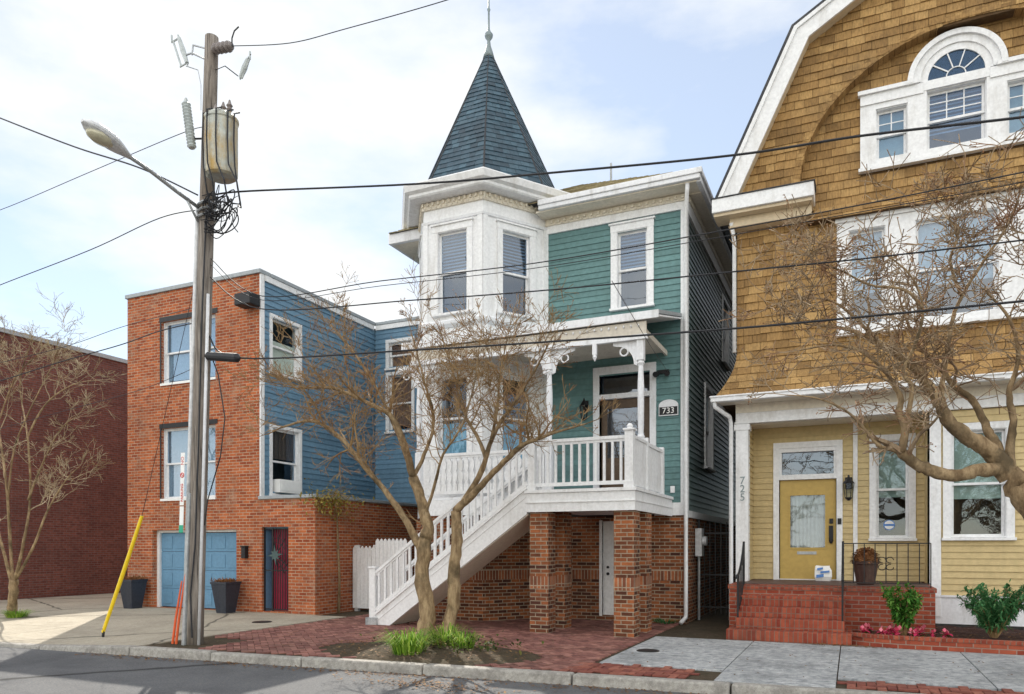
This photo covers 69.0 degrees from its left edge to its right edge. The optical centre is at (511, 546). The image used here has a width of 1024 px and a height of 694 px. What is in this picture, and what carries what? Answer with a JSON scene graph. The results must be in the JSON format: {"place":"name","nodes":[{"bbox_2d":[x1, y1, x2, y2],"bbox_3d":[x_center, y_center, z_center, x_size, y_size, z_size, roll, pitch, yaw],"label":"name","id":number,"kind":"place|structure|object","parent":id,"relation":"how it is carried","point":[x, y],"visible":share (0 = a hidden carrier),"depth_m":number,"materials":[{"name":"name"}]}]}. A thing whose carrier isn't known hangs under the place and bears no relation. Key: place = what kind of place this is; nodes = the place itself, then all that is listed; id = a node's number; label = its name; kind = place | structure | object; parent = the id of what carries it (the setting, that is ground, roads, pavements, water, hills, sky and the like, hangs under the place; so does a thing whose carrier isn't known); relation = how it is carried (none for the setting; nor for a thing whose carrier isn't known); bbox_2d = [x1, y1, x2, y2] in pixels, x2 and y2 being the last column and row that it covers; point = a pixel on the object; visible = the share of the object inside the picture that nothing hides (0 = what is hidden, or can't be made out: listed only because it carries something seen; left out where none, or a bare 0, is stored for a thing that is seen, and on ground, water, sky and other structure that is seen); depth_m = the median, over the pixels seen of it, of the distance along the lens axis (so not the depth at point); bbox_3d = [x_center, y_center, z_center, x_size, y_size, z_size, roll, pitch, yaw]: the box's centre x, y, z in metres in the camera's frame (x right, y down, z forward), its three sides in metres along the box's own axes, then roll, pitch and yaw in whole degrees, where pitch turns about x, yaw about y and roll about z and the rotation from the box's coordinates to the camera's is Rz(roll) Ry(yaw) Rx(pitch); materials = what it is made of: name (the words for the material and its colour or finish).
{"place":"outdoors","nodes":[
{"label":"outdoors","id":0,"kind":"place"},
{"bbox_2d":[0,593,345,645],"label":"concrete apron","id":1,"kind":"object","parent":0,"point":[74,620],"visible":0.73,"depth_m":15.54,"materials":[{"name":"grey concrete"}]},
{"bbox_2d":[0,609,41,617],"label":"grass tuft","id":2,"kind":"object","parent":1,"relation":"on","point":[19,614],"visible":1,"depth_m":16.44,"materials":[{"name":"green plant"}]},
{"bbox_2d":[0,327,127,599],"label":"brick building","id":3,"kind":"structure","parent":1,"relation":"on","point":[81,547],"depth_m":23.70,"materials":[{"name":"red brick"}]},
{"bbox_2d":[117,575,149,608],"bbox_3d":[-9.625,1.129,18.960,0.734,0.862,0.662,0,0,25],"label":"square planter","id":4,"kind":"object","parent":1,"relation":"on","point":[132,589],"visible":0.92,"depth_m":18.79,"materials":[{"name":"grey plastic"}]},
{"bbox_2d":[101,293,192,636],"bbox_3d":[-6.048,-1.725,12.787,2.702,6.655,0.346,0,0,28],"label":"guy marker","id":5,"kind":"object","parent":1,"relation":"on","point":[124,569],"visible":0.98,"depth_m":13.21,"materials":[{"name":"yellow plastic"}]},
{"bbox_2d":[210,577,241,613],"bbox_3d":[-6.750,1.128,17.561,0.665,0.864,0.670,0,0,25],"label":"square planter","id":6,"kind":"object","parent":1,"relation":"on","point":[225,593],"visible":1,"depth_m":17.45,"materials":[{"name":"grey plastic"}]},
{"bbox_2d":[252,621,271,622],"bbox_3d":[-5.167,1.555,15.397,0.400,0.030,0.400,0,0,25],"label":"utility cover","id":7,"kind":"object","parent":1,"relation":"on","point":[261,621],"visible":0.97,"depth_m":15.40,"materials":[{"name":"black metal"}]},
{"bbox_2d":[0,647,696,693],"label":"road","id":8,"kind":"structure","parent":0,"point":[29,671],"depth_m":9.38,"materials":[{"name":"grey asphalt"}]},
{"bbox_2d":[75,624,1020,693],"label":"fallen leaves","id":9,"kind":"object","parent":8,"relation":"on","point":[418,682],"visible":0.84,"depth_m":9.89,"materials":[{"name":"brown plant"}]},
{"bbox_2d":[0,0,821,359],"label":"sky","id":10,"kind":"structure","parent":0,"point":[592,83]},
{"bbox_2d":[318,641,541,665],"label":"planting bed","id":11,"kind":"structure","parent":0,"point":[437,654],"depth_m":10.49,"materials":[{"name":"soil"}]},
{"bbox_2d":[372,627,444,655],"bbox_3d":[-1.506,1.350,10.625,1.232,0.361,1.242,0,0,25],"label":"grass tuft","id":12,"kind":"object","parent":11,"relation":"on","point":[405,646],"visible":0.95,"depth_m":10.44,"materials":[{"name":"green plant"}]},
{"bbox_2d":[423,622,470,645],"bbox_3d":[-1.020,1.340,11.357,1.024,0.340,1.003,0,0,25],"label":"grass tuft","id":13,"kind":"object","parent":11,"relation":"on","point":[450,627],"visible":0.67,"depth_m":11.21,"materials":[{"name":"green plant"}]},
{"bbox_2d":[360,631,552,655],"bbox_3d":[-0.936,1.444,10.966,2.857,0.299,2.075,0,0,14],"label":"ground cover","id":14,"kind":"object","parent":11,"relation":"on","point":[441,643],"visible":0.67,"depth_m":10.82,"materials":[{"name":"green plant"}]},
{"bbox_2d":[436,629,489,648],"bbox_3d":[-0.714,1.368,11.008,0.865,0.284,0.876,0,0,-24],"label":"grass tuft","id":15,"kind":"object","parent":11,"relation":"on","point":[459,638],"visible":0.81,"depth_m":10.86,"materials":[{"name":"green plant"}]},
{"bbox_2d":[198,614,678,670],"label":"brick pavement","id":16,"kind":"structure","parent":0,"point":[590,644],"depth_m":12.69,"materials":[{"name":"red brick"}]},
{"bbox_2d":[147,604,1023,692],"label":"verge","id":17,"kind":"structure","parent":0,"point":[712,625],"depth_m":13.38,"materials":[{"name":"soil"}]},
{"bbox_2d":[0,285,126,613],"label":"young tree","id":18,"kind":"object","parent":17,"relation":"on","point":[13,594],"visible":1,"depth_m":16.51,"materials":[{"name":"brown plant"}]},
{"bbox_2d":[81,26,250,644],"bbox_3d":[-5.205,-3.395,11.133,1.740,10.099,2.167,0,0,25],"label":"utility pole","id":19,"kind":"object","parent":17,"relation":"on","point":[219,150],"visible":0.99,"depth_m":11.91,"materials":[{"name":"grey wood"}]},
{"bbox_2d":[0,370,188,428],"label":"power line","id":20,"kind":"object","parent":19,"relation":"attached to","point":[98,401],"visible":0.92,"depth_m":13.86,"materials":[{"name":"rubber"}]},
{"bbox_2d":[0,323,191,380],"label":"power line","id":21,"kind":"object","parent":19,"relation":"attached to","point":[97,351],"visible":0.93,"depth_m":14.14,"materials":[{"name":"rubber"}]},
{"bbox_2d":[0,308,191,362],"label":"power line","id":22,"kind":"object","parent":19,"relation":"attached to","point":[98,335],"visible":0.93,"depth_m":14.38,"materials":[{"name":"rubber"}]},
{"bbox_2d":[0,210,194,284],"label":"power line","id":23,"kind":"object","parent":19,"relation":"attached to","point":[99,245],"visible":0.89,"depth_m":13.53,"materials":[{"name":"rubber"}]},
{"bbox_2d":[0,117,197,195],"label":"power line","id":24,"kind":"object","parent":19,"relation":"attached to","point":[95,153],"visible":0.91,"depth_m":12.72,"materials":[{"name":"rubber"}]},
{"bbox_2d":[0,127,201,209],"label":"power line","id":25,"kind":"object","parent":19,"relation":"attached to","point":[98,168],"visible":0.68,"depth_m":13.91,"materials":[{"name":"rubber"}]},
{"bbox_2d":[232,0,446,45],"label":"power line","id":26,"kind":"object","parent":19,"relation":"attached to","point":[342,29],"visible":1,"depth_m":10.84,"materials":[{"name":"rubber"}]},
{"bbox_2d":[209,300,1023,358],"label":"power line","id":27,"kind":"object","parent":19,"relation":"attached to","point":[866,316],"visible":0.96,"depth_m":8.86,"materials":[{"name":"rubber"}]},
{"bbox_2d":[210,239,1023,310],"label":"power line","id":28,"kind":"object","parent":19,"relation":"attached to","point":[640,280],"visible":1,"depth_m":8.94,"materials":[{"name":"rubber"}]},
{"bbox_2d":[210,171,1023,296],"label":"power line","id":29,"kind":"object","parent":19,"relation":"attached to","point":[649,243],"visible":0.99,"depth_m":8.88,"materials":[{"name":"rubber"}]},
{"bbox_2d":[210,182,1023,300],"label":"power line","id":30,"kind":"object","parent":19,"relation":"attached to","point":[641,250],"visible":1,"depth_m":8.96,"materials":[{"name":"rubber"}]},
{"bbox_2d":[216,116,1023,194],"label":"power line","id":31,"kind":"object","parent":19,"relation":"attached to","point":[776,149],"visible":0.95,"depth_m":9.01,"materials":[{"name":"rubber"}]},
{"bbox_2d":[125,268,418,614],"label":"brick house","id":32,"kind":"structure","parent":17,"relation":"on","point":[271,546],"depth_m":18.82,"materials":[{"name":"red brick"}]},
{"bbox_2d":[164,314,214,382],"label":"window","id":33,"kind":"structure","parent":32,"relation":"in","point":[172,337],"depth_m":19.05,"materials":[{"name":"glass"}]},
{"bbox_2d":[164,425,214,498],"bbox_3d":[-7.939,-2.125,19.034,1.850,1.790,0.700,0,0,25],"label":"window","id":34,"kind":"structure","parent":32,"relation":"in","point":[175,439],"depth_m":19.08,"materials":[{"name":"white paint"}]},
{"bbox_2d":[162,533,235,607],"bbox_3d":[-7.845,0.588,18.776,2.716,1.884,0.072,0,0,25],"label":"garage door","id":35,"kind":"structure","parent":32,"relation":"in","point":[221,558],"depth_m":18.66,"materials":[{"name":"blue paint"}]},
{"bbox_2d":[274,529,287,610],"bbox_3d":[-5.434,0.525,17.768,0.840,1.990,0.142,0,0,25],"label":"red door","id":36,"kind":"structure","parent":32,"relation":"in","point":[274,529],"depth_m":17.79,"materials":[{"name":"paint"}]},
{"bbox_2d":[269,313,301,381],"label":"window","id":37,"kind":"structure","parent":32,"relation":"in","point":[276,349],"depth_m":18.80,"materials":[{"name":"white paint"}]},
{"bbox_2d":[269,423,301,495],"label":"window","id":38,"kind":"structure","parent":32,"relation":"in","point":[282,450],"depth_m":18.67,"materials":[{"name":"white paint"}]},
{"bbox_2d":[384,336,414,370],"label":"window","id":39,"kind":"structure","parent":32,"relation":"in","point":[389,362],"depth_m":21.72,"materials":[{"name":"white paint"}]},
{"bbox_2d":[384,371,414,433],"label":"window","id":40,"kind":"structure","parent":32,"relation":"in","point":[410,397],"depth_m":21.70,"materials":[{"name":"glass"}]},
{"bbox_2d":[293,476,380,612],"bbox_3d":[-4.099,-0.056,17.252,1.496,3.254,2.753,0,0,25],"label":"climbing vine","id":41,"kind":"object","parent":17,"relation":"on","point":[334,503],"visible":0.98,"depth_m":17.31,"materials":[{"name":"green plant"}]},
{"bbox_2d":[353,538,407,610],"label":"picket gate","id":42,"kind":"structure","parent":17,"relation":"on","point":[380,552],"depth_m":17.99,"materials":[{"name":"white paint"}]},
{"bbox_2d":[220,260,620,641],"bbox_3d":[-1.323,-1.879,11.746,6.496,6.986,3.202,0,0,25],"label":"crape myrtle","id":43,"kind":"object","parent":17,"relation":"on","point":[422,584],"visible":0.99,"depth_m":11.93,"materials":[{"name":"brown plant"}]},
{"bbox_2d":[365,0,736,637],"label":"victorian house","id":44,"kind":"structure","parent":17,"relation":"on","point":[586,524],"depth_m":15.72,"materials":[{"name":"wood"}]},
{"bbox_2d":[417,234,421,333],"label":"window","id":45,"kind":"structure","parent":44,"relation":"in","point":[420,236],"depth_m":16.69,"materials":[{"name":"white paint"}]},
{"bbox_2d":[430,217,473,317],"bbox_3d":[-1.138,-5.935,16.172,1.032,1.980,0.780,0,0,25],"label":"window","id":46,"kind":"structure","parent":44,"relation":"in","point":[452,241],"depth_m":16.05,"materials":[{"name":"white paint"}]},
{"bbox_2d":[431,368,473,463],"bbox_3d":[-1.138,-2.783,16.172,1.000,1.975,0.780,0,0,25],"label":"window","id":47,"kind":"structure","parent":44,"relation":"in","point":[463,446],"depth_m":16.04,"materials":[{"name":"white paint"}]},
{"bbox_2d":[495,218,537,320],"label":"window","id":48,"kind":"structure","parent":44,"relation":"in","point":[510,235],"depth_m":16.21,"materials":[{"name":"white paint"}]},
{"bbox_2d":[497,369,535,459],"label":"window","id":49,"kind":"structure","parent":44,"relation":"in","point":[499,447],"depth_m":16.18,"materials":[{"name":"glass"}]},
{"bbox_2d":[599,520,613,615],"bbox_3d":[2.351,0.450,15.773,1.020,2.040,0.150,0,0,25],"label":"basement door","id":50,"kind":"structure","parent":44,"relation":"in","point":[607,535],"depth_m":15.93,"materials":[{"name":"white paint"}]},
{"bbox_2d":[602,397,649,487],"bbox_3d":[2.405,-2.095,15.796,1.060,2.090,0.103,0,0,25],"label":"front door","id":51,"kind":"structure","parent":44,"relation":"in","point":[633,402],"depth_m":15.86,"materials":[{"name":"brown wood"}]},
{"bbox_2d":[608,215,655,311],"bbox_3d":[2.655,-5.920,15.933,0.992,1.850,0.785,0,0,25],"label":"window","id":52,"kind":"structure","parent":44,"relation":"in","point":[637,266],"depth_m":15.79,"materials":[{"name":"white paint"}]},
{"bbox_2d":[612,281,667,371],"bbox_3d":[2.256,-3.355,12.141,0.124,0.416,6.292,0,0,18],"label":"power line","id":53,"kind":"object","parent":44,"relation":"attached to","point":[637,324],"visible":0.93,"depth_m":10.51,"materials":[{"name":"rubber"}]},
{"bbox_2d":[704,382,715,472],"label":"window","id":54,"kind":"structure","parent":44,"relation":"in","point":[709,411],"depth_m":17.90,"materials":[{"name":"white paint"}]},
{"bbox_2d":[721,293,730,370],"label":"window","id":55,"kind":"structure","parent":44,"relation":"in","point":[725,333],"depth_m":20.17,"materials":[{"name":"white paint"}]},
{"bbox_2d":[652,618,680,623],"bbox_3d":[3.132,1.503,15.239,1.019,0.113,1.022,0,0,-21],"label":"grass tuft","id":56,"kind":"object","parent":17,"relation":"on","point":[663,621],"visible":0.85,"depth_m":15.14,"materials":[{"name":"green plant"}]},
{"bbox_2d":[698,519,735,613],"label":"alley gate","id":57,"kind":"structure","parent":17,"relation":"on","point":[715,574],"depth_m":16.12,"materials":[{"name":"black metal"}]},
{"bbox_2d":[559,662,1023,693],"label":"brick strip","id":58,"kind":"object","parent":17,"relation":"on","point":[623,669],"visible":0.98,"depth_m":8.90,"materials":[{"name":"red brick"}]},
{"bbox_2d":[709,0,1023,646],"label":"shingled house","id":59,"kind":"structure","parent":17,"relation":"on","point":[813,489],"depth_m":13.80,"materials":[{"name":"brown wood"}]},
{"bbox_2d":[780,479,835,578],"bbox_3d":[6.001,-0.358,15.125,1.056,2.013,0.168,0,0,25],"label":"front door","id":60,"kind":"structure","parent":59,"relation":"in","point":[807,523],"depth_m":15.15,"materials":[{"name":"paint"}]},
{"bbox_2d":[849,546,880,584],"bbox_3d":[6.283,0.329,13.241,0.558,0.678,0.537,0,0,25],"label":"flower pot","id":61,"kind":"object","parent":59,"relation":"on","point":[869,566],"visible":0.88,"depth_m":13.10,"materials":[{"name":"brown ceramic"}]},
{"bbox_2d":[848,226,884,325],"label":"window","id":62,"kind":"structure","parent":59,"relation":"in","point":[879,231],"depth_m":14.01,"materials":[{"name":"grey glass"}]},
{"bbox_2d":[876,103,907,158],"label":"window","id":63,"kind":"structure","parent":59,"relation":"in","point":[895,117],"depth_m":13.78,"materials":[{"name":"blue glass"}]},
{"bbox_2d":[868,433,916,540],"bbox_3d":[7.495,-1.147,14.714,0.840,2.065,0.785,0,0,25],"label":"window","id":64,"kind":"structure","parent":59,"relation":"in","point":[892,483],"depth_m":14.54,"materials":[{"name":"white paint"}]},
{"bbox_2d":[835,188,1023,337],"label":"triple window frame","id":65,"kind":"structure","parent":59,"relation":"in","point":[907,218],"depth_m":13.43,"materials":[{"name":"white paint"}]},
{"bbox_2d":[858,26,1023,174],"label":"arched window frame","id":66,"kind":"structure","parent":59,"relation":"in","point":[960,55],"depth_m":13.27,"materials":[{"name":"white paint"}]},
{"bbox_2d":[927,78,985,148],"bbox_3d":[8.037,-7.684,13.564,0.920,1.067,0.728,0,0,25],"label":"window","id":67,"kind":"structure","parent":59,"relation":"in","point":[970,106],"depth_m":13.49,"materials":[{"name":"glass"}]},
{"bbox_2d":[915,208,998,317],"bbox_3d":[8.034,-5.020,13.559,1.280,1.780,0.738,0,0,25],"label":"window","id":68,"kind":"structure","parent":59,"relation":"in","point":[928,227],"depth_m":13.50,"materials":[{"name":"grey glass"}]},
{"bbox_2d":[942,420,1016,540],"bbox_3d":[8.334,-1.153,13.397,1.120,2.075,0.785,0,0,25],"label":"window","id":69,"kind":"structure","parent":59,"relation":"in","point":[979,506],"depth_m":13.29,"materials":[{"name":"white paint"}]},
{"bbox_2d":[1007,78,1023,133],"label":"window","id":70,"kind":"structure","parent":59,"relation":"in","point":[1015,88],"depth_m":12.98,"materials":[{"name":"glass"}]},
{"bbox_2d":[718,107,1023,518],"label":"street tree","id":71,"kind":"object","parent":17,"relation":"on","point":[999,465],"visible":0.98,"depth_m":8.39,"materials":[{"name":"brown plant"}]},
{"bbox_2d":[851,632,1023,654],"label":"bed border","id":72,"kind":"object","parent":17,"relation":"on","point":[988,646],"visible":0.88,"depth_m":11.07,"materials":[{"name":"red brick"}]},
{"bbox_2d":[600,636,1023,691],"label":"pavement","id":73,"kind":"structure","parent":0,"point":[767,661],"depth_m":9.90,"materials":[{"name":"concrete"}]},
{"bbox_2d":[636,649,659,651],"bbox_3d":[2.027,1.551,11.103,0.340,0.030,0.340,0,0,25],"label":"meter cover","id":74,"kind":"object","parent":73,"relation":"on","point":[647,650],"visible":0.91,"depth_m":11.07,"materials":[{"name":"black metal"}]},
{"bbox_2d":[815,565,831,580],"bbox_3d":[6.153,0.516,14.719,0.315,0.307,0.214,0,0,25],"label":"sign","id":75,"kind":"object","parent":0,"point":[823,573],"visible":0.96,"depth_m":14.64,"materials":[{"name":"white paper"}]},
{"bbox_2d":[855,625,1023,640],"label":"mulch ground","id":76,"kind":"structure","parent":0,"point":[971,631],"depth_m":12.15,"materials":[{"name":"brown soil"}]},
{"bbox_2d":[860,625,869,632],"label":"pink flower","id":77,"kind":"object","parent":76,"relation":"on","point":[864,630],"visible":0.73,"depth_m":11.90,"materials":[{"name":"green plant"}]},
{"bbox_2d":[877,626,890,634],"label":"pink flower","id":78,"kind":"object","parent":76,"relation":"on","point":[885,632],"visible":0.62,"depth_m":11.67,"materials":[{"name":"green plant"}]},
{"bbox_2d":[885,623,896,634],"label":"pink flower","id":79,"kind":"object","parent":76,"relation":"on","point":[891,627],"visible":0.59,"depth_m":12.06,"materials":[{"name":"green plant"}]},
{"bbox_2d":[892,625,901,634],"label":"pink flower","id":80,"kind":"object","parent":76,"relation":"on","point":[896,632],"visible":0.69,"depth_m":11.61,"materials":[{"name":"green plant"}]},
{"bbox_2d":[879,581,923,635],"bbox_3d":[6.160,0.978,11.796,0.673,0.893,0.784,0,0,25],"label":"leafy shrub","id":81,"kind":"object","parent":76,"relation":"on","point":[903,611],"visible":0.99,"depth_m":11.67,"materials":[{"name":"green plant"}]},
{"bbox_2d":[908,628,916,635],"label":"pink flower","id":82,"kind":"object","parent":76,"relation":"on","point":[913,633],"visible":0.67,"depth_m":11.48,"materials":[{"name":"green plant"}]},
{"bbox_2d":[915,625,924,636],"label":"pink flower","id":83,"kind":"object","parent":76,"relation":"on","point":[919,632],"visible":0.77,"depth_m":11.66,"materials":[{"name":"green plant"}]},
{"bbox_2d":[916,624,928,635],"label":"pink flower","id":84,"kind":"object","parent":76,"relation":"on","point":[924,625],"visible":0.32,"depth_m":11.84,"materials":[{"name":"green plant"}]},
{"bbox_2d":[929,629,937,636],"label":"pink flower","id":85,"kind":"object","parent":76,"relation":"on","point":[932,634],"visible":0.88,"depth_m":11.55,"materials":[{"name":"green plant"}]},
{"bbox_2d":[941,628,952,637],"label":"pink flower","id":86,"kind":"object","parent":76,"relation":"on","point":[946,634],"visible":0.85,"depth_m":11.45,"materials":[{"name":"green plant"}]},
{"bbox_2d":[956,579,1023,637],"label":"bushy shrub","id":87,"kind":"object","parent":76,"relation":"on","point":[994,614],"visible":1,"depth_m":11.40,"materials":[{"name":"green plant"}]},
{"label":"ground","id":88,"kind":"structure","parent":0,"visible":0},
{"bbox_2d":[0,642,921,693],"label":"kerb","id":89,"kind":"structure","parent":88,"relation":"on","point":[597,680],"depth_m":9.56,"materials":[{"name":"concrete"}]}
]}

